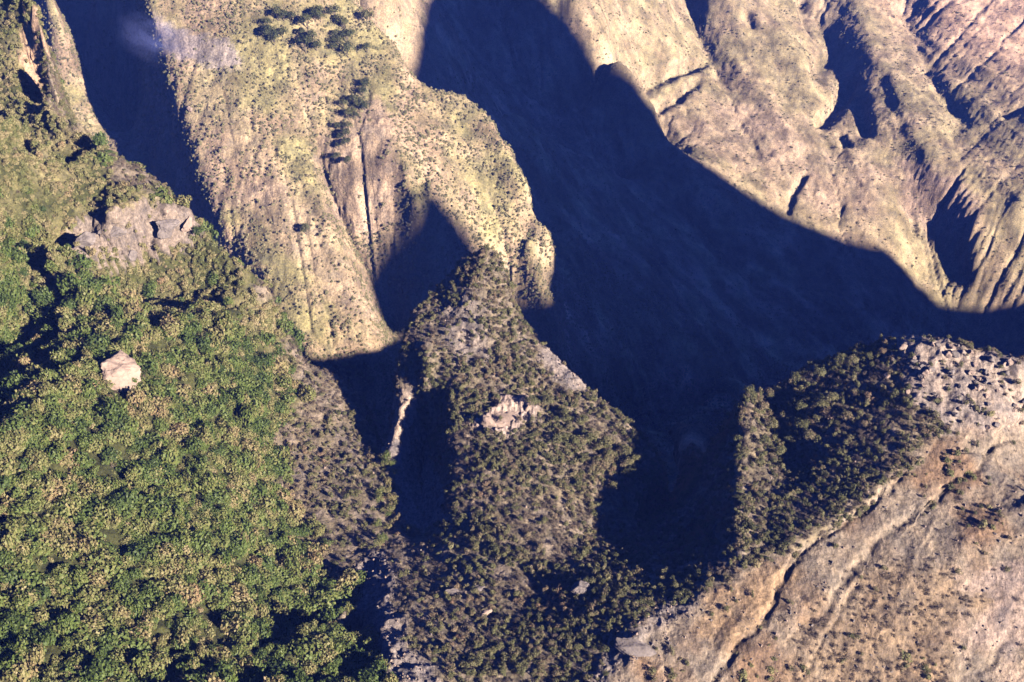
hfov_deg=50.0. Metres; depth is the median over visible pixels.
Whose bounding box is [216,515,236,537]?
shrub
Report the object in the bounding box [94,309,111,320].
shrub
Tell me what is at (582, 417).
tree
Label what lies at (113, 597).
shrub
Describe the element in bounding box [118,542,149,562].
shrub
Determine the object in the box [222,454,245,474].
shrub
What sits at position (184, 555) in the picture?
shrub
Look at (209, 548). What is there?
shrub
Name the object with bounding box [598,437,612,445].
tree
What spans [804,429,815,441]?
tree
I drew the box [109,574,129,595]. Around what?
shrub
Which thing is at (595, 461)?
tree
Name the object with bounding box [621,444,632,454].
tree
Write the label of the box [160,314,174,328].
shrub
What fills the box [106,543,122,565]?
shrub
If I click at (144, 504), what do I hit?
shrub
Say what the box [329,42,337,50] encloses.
tree
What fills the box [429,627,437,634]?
bush
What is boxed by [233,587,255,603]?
shrub
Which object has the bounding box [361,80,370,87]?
tree
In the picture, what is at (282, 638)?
shrub
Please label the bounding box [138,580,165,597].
shrub
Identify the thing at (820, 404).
tree
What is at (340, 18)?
tree
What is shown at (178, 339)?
shrub
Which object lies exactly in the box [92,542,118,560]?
shrub
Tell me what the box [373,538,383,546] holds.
tree
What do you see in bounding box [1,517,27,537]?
shrub
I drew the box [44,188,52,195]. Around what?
shrub
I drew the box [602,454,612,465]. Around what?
tree
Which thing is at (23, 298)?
shrub
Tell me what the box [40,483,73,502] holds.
shrub
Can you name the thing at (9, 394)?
shrub
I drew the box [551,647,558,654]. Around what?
bush
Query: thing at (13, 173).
shrub
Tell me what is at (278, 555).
shrub
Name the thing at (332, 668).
shrub
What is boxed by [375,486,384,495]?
tree
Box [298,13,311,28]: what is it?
tree
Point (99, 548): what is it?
shrub
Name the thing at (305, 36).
tree
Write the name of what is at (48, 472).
shrub
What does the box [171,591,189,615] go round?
shrub
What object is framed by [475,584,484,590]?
outcrop
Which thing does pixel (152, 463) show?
shrub
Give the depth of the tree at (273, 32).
995.50 m
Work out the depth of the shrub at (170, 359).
447.60 m
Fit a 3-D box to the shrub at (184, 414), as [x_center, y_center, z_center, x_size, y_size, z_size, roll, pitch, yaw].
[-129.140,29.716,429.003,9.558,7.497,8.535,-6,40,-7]
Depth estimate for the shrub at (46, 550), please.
345.45 m
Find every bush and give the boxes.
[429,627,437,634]
[438,621,443,630]
[442,643,450,651]
[468,656,481,662]
[469,660,481,666]
[476,651,483,657]
[485,648,495,653]
[485,661,492,667]
[501,655,509,663]
[505,637,515,645]
[509,644,518,651]
[511,492,517,498]
[516,597,525,603]
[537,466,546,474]
[547,639,554,644]
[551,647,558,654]
[556,636,565,642]
[581,659,590,667]
[590,509,597,516]
[646,600,654,606]
[667,671,676,679]
[670,582,678,589]
[727,544,733,552]
[733,524,744,531]
[735,538,743,546]
[763,548,774,554]
[770,501,777,508]
[777,527,785,534]
[778,543,786,550]
[800,663,809,674]
[829,503,835,513]
[847,633,859,638]
[922,663,930,671]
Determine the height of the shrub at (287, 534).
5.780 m
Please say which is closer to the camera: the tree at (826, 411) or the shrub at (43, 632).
the shrub at (43, 632)
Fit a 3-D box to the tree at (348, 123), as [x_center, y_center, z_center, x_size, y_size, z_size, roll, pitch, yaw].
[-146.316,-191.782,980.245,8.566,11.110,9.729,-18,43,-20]
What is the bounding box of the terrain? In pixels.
[0,0,1023,681]
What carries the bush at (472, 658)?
on the terrain
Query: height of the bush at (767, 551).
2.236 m
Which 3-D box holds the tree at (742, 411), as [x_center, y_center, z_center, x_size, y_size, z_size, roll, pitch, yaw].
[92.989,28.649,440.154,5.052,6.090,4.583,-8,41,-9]
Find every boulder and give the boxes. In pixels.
[100,350,140,392]
[898,344,907,349]
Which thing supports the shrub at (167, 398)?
on the terrain
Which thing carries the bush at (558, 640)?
on the terrain
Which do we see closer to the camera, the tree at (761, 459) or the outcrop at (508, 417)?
the tree at (761, 459)
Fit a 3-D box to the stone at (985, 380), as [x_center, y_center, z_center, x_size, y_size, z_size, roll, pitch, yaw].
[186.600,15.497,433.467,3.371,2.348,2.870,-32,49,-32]
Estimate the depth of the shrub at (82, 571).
345.94 m
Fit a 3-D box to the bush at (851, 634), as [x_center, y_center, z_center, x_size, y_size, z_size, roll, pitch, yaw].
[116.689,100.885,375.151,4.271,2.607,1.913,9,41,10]
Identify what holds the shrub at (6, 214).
on the terrain
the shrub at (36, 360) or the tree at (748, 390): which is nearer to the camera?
the shrub at (36, 360)
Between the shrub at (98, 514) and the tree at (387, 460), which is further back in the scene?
the tree at (387, 460)
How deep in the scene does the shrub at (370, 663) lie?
356.95 m
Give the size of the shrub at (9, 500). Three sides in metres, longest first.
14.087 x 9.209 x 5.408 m
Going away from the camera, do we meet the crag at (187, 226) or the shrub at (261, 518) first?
the shrub at (261, 518)
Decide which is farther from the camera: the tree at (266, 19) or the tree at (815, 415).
the tree at (266, 19)
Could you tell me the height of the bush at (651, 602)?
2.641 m
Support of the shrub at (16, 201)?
on the terrain
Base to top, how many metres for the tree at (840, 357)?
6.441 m
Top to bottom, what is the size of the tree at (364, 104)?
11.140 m
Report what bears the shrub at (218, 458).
on the terrain
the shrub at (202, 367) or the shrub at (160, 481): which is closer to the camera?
the shrub at (160, 481)
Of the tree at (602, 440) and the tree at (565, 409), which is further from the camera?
the tree at (565, 409)
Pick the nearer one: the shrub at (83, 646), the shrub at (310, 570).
the shrub at (83, 646)
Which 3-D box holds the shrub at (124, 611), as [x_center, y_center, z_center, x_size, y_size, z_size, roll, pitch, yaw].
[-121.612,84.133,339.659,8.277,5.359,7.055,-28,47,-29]
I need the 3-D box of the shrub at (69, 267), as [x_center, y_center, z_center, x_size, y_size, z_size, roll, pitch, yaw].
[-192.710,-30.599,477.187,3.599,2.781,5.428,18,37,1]
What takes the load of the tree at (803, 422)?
on the terrain
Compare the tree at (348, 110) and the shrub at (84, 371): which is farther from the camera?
the tree at (348, 110)
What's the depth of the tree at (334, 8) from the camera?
1010.63 m
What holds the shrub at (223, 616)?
on the terrain
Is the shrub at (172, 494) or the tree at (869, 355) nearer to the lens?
the shrub at (172, 494)
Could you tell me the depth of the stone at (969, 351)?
439.97 m
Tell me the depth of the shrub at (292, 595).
392.63 m
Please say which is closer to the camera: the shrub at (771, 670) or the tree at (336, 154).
the shrub at (771, 670)
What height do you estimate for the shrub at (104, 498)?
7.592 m
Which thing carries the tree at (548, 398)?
on the terrain
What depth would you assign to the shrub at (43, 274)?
485.74 m
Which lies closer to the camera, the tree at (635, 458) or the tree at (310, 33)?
the tree at (635, 458)
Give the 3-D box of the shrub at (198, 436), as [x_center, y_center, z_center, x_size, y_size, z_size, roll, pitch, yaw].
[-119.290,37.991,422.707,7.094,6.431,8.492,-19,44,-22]
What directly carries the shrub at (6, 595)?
on the terrain
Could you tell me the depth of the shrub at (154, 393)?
429.09 m
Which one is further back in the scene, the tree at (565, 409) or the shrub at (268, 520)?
the tree at (565, 409)
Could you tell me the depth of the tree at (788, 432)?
438.11 m
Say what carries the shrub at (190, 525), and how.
on the terrain
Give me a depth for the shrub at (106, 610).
333.81 m
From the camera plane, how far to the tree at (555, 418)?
462.87 m
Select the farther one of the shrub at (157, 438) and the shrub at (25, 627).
the shrub at (157, 438)
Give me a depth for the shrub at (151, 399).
418.96 m
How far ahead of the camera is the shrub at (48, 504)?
360.02 m
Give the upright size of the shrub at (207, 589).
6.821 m
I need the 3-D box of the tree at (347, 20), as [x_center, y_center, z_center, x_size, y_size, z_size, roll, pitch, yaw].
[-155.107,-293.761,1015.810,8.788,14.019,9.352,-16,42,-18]
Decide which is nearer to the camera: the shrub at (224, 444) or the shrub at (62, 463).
the shrub at (62, 463)
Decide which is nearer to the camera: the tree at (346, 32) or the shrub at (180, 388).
the shrub at (180, 388)
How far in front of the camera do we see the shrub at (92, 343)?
434.20 m
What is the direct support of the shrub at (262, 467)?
on the terrain
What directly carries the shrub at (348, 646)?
on the terrain
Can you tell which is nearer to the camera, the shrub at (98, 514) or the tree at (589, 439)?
the shrub at (98, 514)
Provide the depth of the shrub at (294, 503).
440.60 m
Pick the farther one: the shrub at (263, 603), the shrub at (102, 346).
the shrub at (102, 346)
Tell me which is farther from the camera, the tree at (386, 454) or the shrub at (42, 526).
the tree at (386, 454)
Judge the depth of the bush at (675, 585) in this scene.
384.34 m
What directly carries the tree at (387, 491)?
on the terrain
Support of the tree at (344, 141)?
on the terrain
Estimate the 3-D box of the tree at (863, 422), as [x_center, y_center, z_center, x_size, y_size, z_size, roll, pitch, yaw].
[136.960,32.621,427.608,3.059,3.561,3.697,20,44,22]
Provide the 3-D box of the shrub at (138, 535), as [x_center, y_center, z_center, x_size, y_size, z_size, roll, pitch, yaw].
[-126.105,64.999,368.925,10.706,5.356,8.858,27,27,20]
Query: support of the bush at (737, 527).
on the terrain
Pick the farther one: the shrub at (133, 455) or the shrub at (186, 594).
the shrub at (133, 455)
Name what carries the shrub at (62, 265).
on the terrain
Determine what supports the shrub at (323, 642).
on the terrain
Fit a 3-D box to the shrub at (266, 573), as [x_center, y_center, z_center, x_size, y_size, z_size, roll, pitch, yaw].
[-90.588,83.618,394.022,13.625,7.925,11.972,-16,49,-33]
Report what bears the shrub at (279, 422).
on the terrain
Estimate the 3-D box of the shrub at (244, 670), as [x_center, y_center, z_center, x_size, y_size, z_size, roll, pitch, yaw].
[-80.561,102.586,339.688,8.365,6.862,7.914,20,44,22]
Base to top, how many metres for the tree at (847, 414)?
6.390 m
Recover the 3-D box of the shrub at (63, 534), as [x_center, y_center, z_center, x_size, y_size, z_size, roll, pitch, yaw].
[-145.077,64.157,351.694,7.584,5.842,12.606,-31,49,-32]
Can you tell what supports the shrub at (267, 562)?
on the terrain
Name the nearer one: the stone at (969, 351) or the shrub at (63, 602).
the shrub at (63, 602)
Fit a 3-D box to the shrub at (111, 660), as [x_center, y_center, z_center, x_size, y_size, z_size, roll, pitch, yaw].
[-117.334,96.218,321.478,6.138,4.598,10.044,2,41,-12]
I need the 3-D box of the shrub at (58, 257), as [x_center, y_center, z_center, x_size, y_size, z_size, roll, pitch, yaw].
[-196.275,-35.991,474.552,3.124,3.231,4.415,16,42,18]
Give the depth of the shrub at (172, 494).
387.31 m
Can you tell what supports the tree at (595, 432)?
on the terrain
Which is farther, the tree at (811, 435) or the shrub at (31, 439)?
the tree at (811, 435)
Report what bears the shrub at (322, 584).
on the terrain
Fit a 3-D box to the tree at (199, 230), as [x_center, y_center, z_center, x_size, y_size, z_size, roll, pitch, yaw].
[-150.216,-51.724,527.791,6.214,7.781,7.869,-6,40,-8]
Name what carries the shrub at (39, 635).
on the terrain
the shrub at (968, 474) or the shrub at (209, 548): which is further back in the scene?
the shrub at (968, 474)
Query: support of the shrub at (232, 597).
on the terrain
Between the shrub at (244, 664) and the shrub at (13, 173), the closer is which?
the shrub at (244, 664)
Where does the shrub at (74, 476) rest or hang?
on the terrain
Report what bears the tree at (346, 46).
on the terrain
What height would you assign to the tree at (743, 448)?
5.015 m
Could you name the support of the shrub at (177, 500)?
on the terrain
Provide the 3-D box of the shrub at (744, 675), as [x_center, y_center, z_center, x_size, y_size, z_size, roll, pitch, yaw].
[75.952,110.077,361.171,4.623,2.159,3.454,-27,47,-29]
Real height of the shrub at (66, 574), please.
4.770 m
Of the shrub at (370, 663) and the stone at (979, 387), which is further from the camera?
the stone at (979, 387)
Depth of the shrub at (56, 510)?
358.92 m
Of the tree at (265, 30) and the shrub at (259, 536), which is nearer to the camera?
the shrub at (259, 536)
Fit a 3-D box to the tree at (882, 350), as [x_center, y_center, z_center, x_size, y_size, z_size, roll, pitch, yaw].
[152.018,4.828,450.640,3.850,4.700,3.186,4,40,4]
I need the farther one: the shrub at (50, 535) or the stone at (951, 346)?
the stone at (951, 346)
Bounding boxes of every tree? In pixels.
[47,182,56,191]
[192,225,203,238]
[259,17,271,24]
[260,24,271,37]
[267,27,279,38]
[267,34,276,44]
[272,4,281,19]
[276,9,287,20]
[278,26,288,35]
[287,10,295,20]
[294,34,311,52]
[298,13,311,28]
[299,223,309,234]
[307,30,317,41]
[308,4,323,17]
[309,6,321,20]
[311,40,321,50]
[325,5,340,15]
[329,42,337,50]
[332,152,341,161]
[333,35,344,47]
[334,16,346,25]
[337,28,353,39]
[337,99,348,106]
[340,16,348,27]
[340,40,354,57]
[341,128,349,136]
[341,138,346,147]
[342,107,353,119]
[342,121,352,130]
[344,156,350,164]
[347,94,357,101]
[358,86,367,94]
[359,78,368,87]
[360,100,370,109]
[361,8,374,23]
[361,42,371,51]
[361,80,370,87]
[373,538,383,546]
[374,519,381,525]
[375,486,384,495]
[375,492,383,501]
[377,532,384,539]
[381,458,391,464]
[383,450,390,458]
[383,485,391,494]
[385,477,391,484]
[386,504,394,511]
[387,492,397,500]
[390,467,399,474]
[523,396,536,405]
[542,396,553,404]
[552,416,560,422]
[552,433,562,442]
[561,414,570,421]
[562,406,571,415]
[562,432,569,441]
[565,423,573,429]
[566,388,573,394]
[569,435,580,443]
[577,414,588,422]
[578,434,586,443]
[584,432,596,441]
[591,428,599,439]
[592,459,598,466]
[593,456,601,462]
[597,460,608,468]
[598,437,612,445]
[601,434,611,445]
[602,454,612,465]
[609,480,617,489]
[619,459,629,469]
[620,467,630,475]
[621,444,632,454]
[624,457,633,467]
[627,464,636,472]
[631,452,639,463]
[738,406,750,415]
[740,446,750,454]
[743,385,756,397]
[749,425,756,434]
[755,456,764,465]
[756,435,770,446]
[759,401,768,410]
[764,388,774,395]
[766,417,778,427]
[771,445,786,456]
[779,411,788,417]
[783,434,790,442]
[785,430,791,437]
[791,371,801,381]
[794,420,807,431]
[795,390,803,395]
[795,400,807,413]
[802,393,809,402]
[804,407,812,413]
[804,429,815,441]
[812,413,822,421]
[813,367,825,379]
[815,397,829,409]
[819,407,833,418]
[823,390,838,404]
[835,352,845,363]
[841,411,854,422]
[847,354,859,364]
[850,388,858,396]
[860,420,867,426]
[865,352,873,359]
[878,347,887,353]
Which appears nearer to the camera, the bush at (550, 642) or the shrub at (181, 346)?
the bush at (550, 642)
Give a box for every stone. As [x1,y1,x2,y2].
[910,357,917,363]
[921,369,929,375]
[945,351,951,357]
[947,343,954,348]
[947,369,954,374]
[951,350,959,357]
[967,349,973,354]
[976,384,982,390]
[981,376,989,383]
[985,425,992,430]
[987,356,994,362]
[993,422,999,427]
[1004,358,1013,365]
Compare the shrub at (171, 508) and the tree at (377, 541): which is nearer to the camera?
the shrub at (171, 508)
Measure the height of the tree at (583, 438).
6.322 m
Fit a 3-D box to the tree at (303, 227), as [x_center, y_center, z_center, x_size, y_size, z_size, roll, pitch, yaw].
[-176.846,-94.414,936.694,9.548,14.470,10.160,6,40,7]
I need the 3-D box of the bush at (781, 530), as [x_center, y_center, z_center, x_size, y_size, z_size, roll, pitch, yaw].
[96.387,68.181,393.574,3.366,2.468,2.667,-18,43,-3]
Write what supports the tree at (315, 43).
on the terrain
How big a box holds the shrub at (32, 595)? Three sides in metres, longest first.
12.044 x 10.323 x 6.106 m
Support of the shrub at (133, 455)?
on the terrain
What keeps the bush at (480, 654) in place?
on the terrain
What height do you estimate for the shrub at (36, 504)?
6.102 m
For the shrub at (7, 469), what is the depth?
361.38 m
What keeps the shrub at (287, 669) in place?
on the terrain
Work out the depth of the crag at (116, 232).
510.44 m
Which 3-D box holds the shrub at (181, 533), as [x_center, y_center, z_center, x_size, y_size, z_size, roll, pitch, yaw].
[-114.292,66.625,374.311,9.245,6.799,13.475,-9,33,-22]
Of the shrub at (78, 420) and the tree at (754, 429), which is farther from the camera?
the tree at (754, 429)
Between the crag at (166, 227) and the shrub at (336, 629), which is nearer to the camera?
the shrub at (336, 629)
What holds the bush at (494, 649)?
on the terrain
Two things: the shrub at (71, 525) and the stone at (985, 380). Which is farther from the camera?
the stone at (985, 380)
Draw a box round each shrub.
[0,373,10,381]
[0,386,18,401]
[0,413,28,436]
[0,416,20,427]
[0,439,25,455]
[0,455,22,476]
[0,487,26,514]
[0,566,25,588]
[1,392,28,409]
[1,403,27,417]
[1,473,19,494]
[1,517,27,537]
[1,588,20,604]
[2,211,9,218]
[2,332,23,347]
[4,496,32,518]
[5,579,40,610]
[7,553,33,577]
[8,424,32,440]
[8,613,34,632]
[9,170,17,178]
[9,400,31,417]
[9,646,28,660]
[10,409,45,432]
[10,611,33,635]
[11,569,45,589]
[13,198,21,203]
[16,288,31,305]
[22,434,42,451]
[22,492,45,512]
[22,516,51,535]
[23,620,46,641]
[25,534,53,555]
[25,585,51,610]
[27,586,45,604]
[27,626,49,642]
[27,629,50,653]
[28,620,53,633]
[29,478,48,496]
[30,369,57,382]
[30,428,51,445]
[31,358,43,366]
[33,272,41,283]
[33,531,51,549]
[37,272,47,277]
[39,469,60,479]
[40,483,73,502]
[40,528,57,555]
[40,564,80,594]
[42,409,65,423]
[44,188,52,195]
[44,501,72,523]
[44,515,72,533]
[44,619,69,638]
[45,501,52,509]
[47,590,76,616]
[49,525,72,556]
[51,564,71,584]
[52,254,62,261]
[52,378,78,400]
[54,449,72,466]
[55,518,75,534]
[56,394,82,419]
[56,658,76,677]
[58,262,64,270]
[58,576,88,597]
[58,633,95,657]
[60,579,82,602]
[64,266,73,273]
[64,471,79,484]
[66,319,83,332]
[66,410,90,428]
[66,651,87,670]
[67,527,99,542]
[70,452,88,466]
[70,504,104,527]
[70,523,106,541]
[71,423,88,438]
[71,564,89,585]
[73,613,103,639]
[75,362,89,378]
[75,390,89,403]
[75,584,101,606]
[77,476,101,500]
[78,378,102,397]
[79,407,96,423]
[79,601,118,632]
[80,358,99,371]
[80,619,105,643]
[82,337,98,352]
[83,549,124,579]
[83,594,113,618]
[86,505,113,528]
[86,539,113,553]
[86,551,109,567]
[89,478,117,500]
[89,499,105,510]
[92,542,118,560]
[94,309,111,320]
[94,340,109,351]
[95,425,112,442]
[95,427,126,443]
[95,631,119,659]
[100,421,116,435]
[100,492,116,505]
[100,589,126,605]
[101,616,125,634]
[103,654,118,681]
[106,523,116,528]
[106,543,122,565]
[108,630,137,653]
[108,660,126,677]
[109,412,130,429]
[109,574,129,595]
[111,479,127,491]
[111,493,138,519]
[111,600,134,617]
[113,662,132,681]
[116,331,136,346]
[117,519,142,538]
[118,417,138,432]
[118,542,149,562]
[119,593,147,614]
[120,535,133,545]
[122,522,151,542]
[126,459,150,485]
[128,452,138,459]
[128,617,155,643]
[131,381,147,392]
[131,494,163,523]
[132,644,154,657]
[133,558,159,578]
[133,650,172,674]
[135,397,158,415]
[137,580,160,606]
[138,495,170,514]
[138,534,163,549]
[138,549,161,573]
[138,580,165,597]
[139,432,168,447]
[140,494,171,511]
[141,378,153,390]
[143,455,161,469]
[143,470,166,486]
[146,466,163,485]
[147,389,161,396]
[147,486,176,499]
[158,574,188,596]
[159,352,175,364]
[159,504,174,521]
[159,516,184,535]
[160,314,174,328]
[161,384,178,399]
[161,396,174,408]
[161,497,186,507]
[161,579,181,595]
[163,573,186,592]
[164,503,184,515]
[164,525,190,550]
[165,556,186,574]
[166,483,185,496]
[168,345,190,367]
[169,422,189,437]
[169,432,188,445]
[171,297,179,304]
[171,547,202,570]
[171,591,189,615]
[172,381,191,393]
[173,335,182,343]
[173,585,197,603]
[173,652,183,662]
[173,658,198,680]
[174,439,194,454]
[175,343,185,350]
[175,396,188,406]
[176,408,192,422]
[176,472,195,488]
[177,518,201,534]
[177,562,196,578]
[181,543,190,554]
[183,455,209,476]
[184,528,210,560]
[185,534,215,555]
[187,551,205,568]
[188,388,199,401]
[190,583,216,603]
[191,404,207,418]
[192,421,215,436]
[193,431,210,445]
[194,359,210,373]
[194,571,216,588]
[195,563,212,576]
[195,579,219,604]
[200,382,220,398]
[200,550,213,566]
[203,488,237,504]
[204,465,213,471]
[207,451,226,466]
[207,581,232,603]
[207,646,240,667]
[207,655,218,663]
[209,583,220,602]
[210,532,232,555]
[215,486,240,503]
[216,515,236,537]
[217,439,233,452]
[217,611,246,637]
[221,617,242,634]
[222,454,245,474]
[222,555,235,569]
[223,610,247,625]
[225,445,237,454]
[226,539,248,559]
[228,584,250,605]
[228,623,258,648]
[231,601,255,618]
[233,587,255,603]
[234,656,261,676]
[236,487,250,505]
[237,660,260,681]
[238,518,254,534]
[239,445,261,459]
[241,438,260,452]
[241,585,256,599]
[242,499,259,519]
[247,429,267,450]
[247,484,267,505]
[248,449,267,468]
[248,617,271,639]
[249,397,263,415]
[249,559,273,585]
[251,528,267,548]
[253,468,268,479]
[254,601,271,618]
[255,458,265,474]
[256,495,276,510]
[257,513,265,526]
[258,512,271,529]
[259,656,290,679]
[260,555,274,572]
[262,595,287,628]
[263,507,274,519]
[264,316,272,323]
[266,451,279,464]
[267,642,285,658]
[269,413,286,427]
[269,529,293,548]
[274,539,296,559]
[275,659,301,675]
[279,641,295,652]
[280,634,301,646]
[282,535,296,545]
[283,587,307,612]
[285,499,298,509]
[286,636,325,660]
[295,622,315,640]
[296,557,316,568]
[296,619,318,632]
[299,540,320,553]
[299,551,319,567]
[300,564,321,579]
[301,585,313,600]
[302,564,319,579]
[303,517,320,532]
[306,632,338,659]
[309,588,337,612]
[312,542,327,554]
[312,611,329,624]
[315,577,336,599]
[319,631,335,649]
[322,659,338,680]
[324,622,345,641]
[329,576,344,601]
[330,601,354,621]
[331,581,353,602]
[335,631,355,642]
[336,567,358,592]
[338,639,358,655]
[350,570,365,588]
[358,631,379,648]
[365,653,390,671]
[369,658,386,678]
[738,669,747,681]
[752,560,760,567]
[766,666,777,674]
[899,649,912,662]
[953,449,960,455]
[965,470,972,476]
[978,520,987,527]
[985,410,995,416]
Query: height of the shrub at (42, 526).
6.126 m
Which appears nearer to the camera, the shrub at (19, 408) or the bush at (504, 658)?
the bush at (504, 658)
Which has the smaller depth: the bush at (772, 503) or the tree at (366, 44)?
the bush at (772, 503)
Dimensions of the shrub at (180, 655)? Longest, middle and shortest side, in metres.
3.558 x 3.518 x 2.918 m
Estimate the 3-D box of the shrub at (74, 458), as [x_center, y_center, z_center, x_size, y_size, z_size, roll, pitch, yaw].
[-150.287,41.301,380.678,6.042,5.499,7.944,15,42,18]
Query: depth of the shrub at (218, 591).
363.56 m
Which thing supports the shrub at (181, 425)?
on the terrain
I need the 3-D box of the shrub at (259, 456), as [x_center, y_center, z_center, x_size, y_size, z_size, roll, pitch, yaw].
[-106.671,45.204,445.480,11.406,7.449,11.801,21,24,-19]
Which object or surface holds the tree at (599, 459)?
on the terrain
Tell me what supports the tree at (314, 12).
on the terrain
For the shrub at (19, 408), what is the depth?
385.26 m
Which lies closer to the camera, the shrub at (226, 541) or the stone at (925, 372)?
the shrub at (226, 541)
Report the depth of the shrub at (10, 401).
393.60 m
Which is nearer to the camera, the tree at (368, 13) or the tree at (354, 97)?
the tree at (354, 97)
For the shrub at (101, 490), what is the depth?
374.78 m
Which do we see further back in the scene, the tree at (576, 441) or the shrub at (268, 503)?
the tree at (576, 441)
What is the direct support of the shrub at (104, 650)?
on the terrain
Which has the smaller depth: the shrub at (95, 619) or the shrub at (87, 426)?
the shrub at (95, 619)
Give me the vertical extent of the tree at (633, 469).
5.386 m
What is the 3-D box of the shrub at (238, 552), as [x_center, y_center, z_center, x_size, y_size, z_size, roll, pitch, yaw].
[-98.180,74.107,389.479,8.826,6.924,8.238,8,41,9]
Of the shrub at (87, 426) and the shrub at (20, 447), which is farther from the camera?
the shrub at (87, 426)
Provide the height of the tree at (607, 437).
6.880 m
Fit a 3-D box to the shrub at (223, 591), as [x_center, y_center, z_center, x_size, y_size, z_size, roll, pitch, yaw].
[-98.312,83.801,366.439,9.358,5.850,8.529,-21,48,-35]
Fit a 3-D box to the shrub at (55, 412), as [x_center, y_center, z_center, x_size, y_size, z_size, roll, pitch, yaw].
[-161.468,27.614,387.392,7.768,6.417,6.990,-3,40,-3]
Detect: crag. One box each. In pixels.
[75,231,95,248]
[98,226,126,237]
[128,250,136,260]
[155,219,179,238]
[181,216,192,232]
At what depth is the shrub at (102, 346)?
433.41 m
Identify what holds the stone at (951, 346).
on the terrain
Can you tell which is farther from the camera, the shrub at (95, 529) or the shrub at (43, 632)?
the shrub at (95, 529)
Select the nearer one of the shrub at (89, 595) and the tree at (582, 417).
the shrub at (89, 595)
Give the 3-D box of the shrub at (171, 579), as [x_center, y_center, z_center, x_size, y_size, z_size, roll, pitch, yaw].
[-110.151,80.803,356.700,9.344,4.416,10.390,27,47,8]
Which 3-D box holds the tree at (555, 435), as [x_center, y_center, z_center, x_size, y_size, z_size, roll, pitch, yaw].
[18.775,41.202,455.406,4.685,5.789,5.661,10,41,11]
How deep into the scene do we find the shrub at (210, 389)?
455.45 m
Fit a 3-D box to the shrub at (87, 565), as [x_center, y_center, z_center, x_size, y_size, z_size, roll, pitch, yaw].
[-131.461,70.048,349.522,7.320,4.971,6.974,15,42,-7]
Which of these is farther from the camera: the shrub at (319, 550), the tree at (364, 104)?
the tree at (364, 104)
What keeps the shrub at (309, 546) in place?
on the terrain
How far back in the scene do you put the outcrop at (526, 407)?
466.82 m
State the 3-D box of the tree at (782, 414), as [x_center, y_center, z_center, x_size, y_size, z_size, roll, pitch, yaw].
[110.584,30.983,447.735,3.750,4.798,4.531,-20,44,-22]
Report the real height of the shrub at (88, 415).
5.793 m
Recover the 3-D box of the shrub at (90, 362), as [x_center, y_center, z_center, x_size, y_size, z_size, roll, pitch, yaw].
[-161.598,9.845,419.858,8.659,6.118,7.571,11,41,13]
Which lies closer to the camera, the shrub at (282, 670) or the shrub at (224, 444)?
the shrub at (282, 670)
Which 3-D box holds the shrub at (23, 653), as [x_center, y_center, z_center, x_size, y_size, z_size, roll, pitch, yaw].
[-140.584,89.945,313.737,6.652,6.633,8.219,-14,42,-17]
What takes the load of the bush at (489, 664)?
on the terrain
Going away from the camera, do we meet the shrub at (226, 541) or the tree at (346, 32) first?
the shrub at (226, 541)
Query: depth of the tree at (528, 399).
464.79 m
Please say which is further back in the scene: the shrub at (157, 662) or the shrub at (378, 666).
the shrub at (378, 666)
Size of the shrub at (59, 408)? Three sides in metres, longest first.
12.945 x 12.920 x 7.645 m
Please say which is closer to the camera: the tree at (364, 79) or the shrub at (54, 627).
the shrub at (54, 627)
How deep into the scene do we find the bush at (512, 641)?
370.79 m
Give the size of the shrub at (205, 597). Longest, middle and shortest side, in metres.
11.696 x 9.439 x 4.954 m
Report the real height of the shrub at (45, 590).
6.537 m
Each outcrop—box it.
[445,588,462,595]
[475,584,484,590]
[480,414,496,426]
[481,608,492,615]
[491,412,519,427]
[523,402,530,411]
[570,580,589,597]
[614,637,656,656]
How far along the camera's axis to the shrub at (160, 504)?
382.46 m

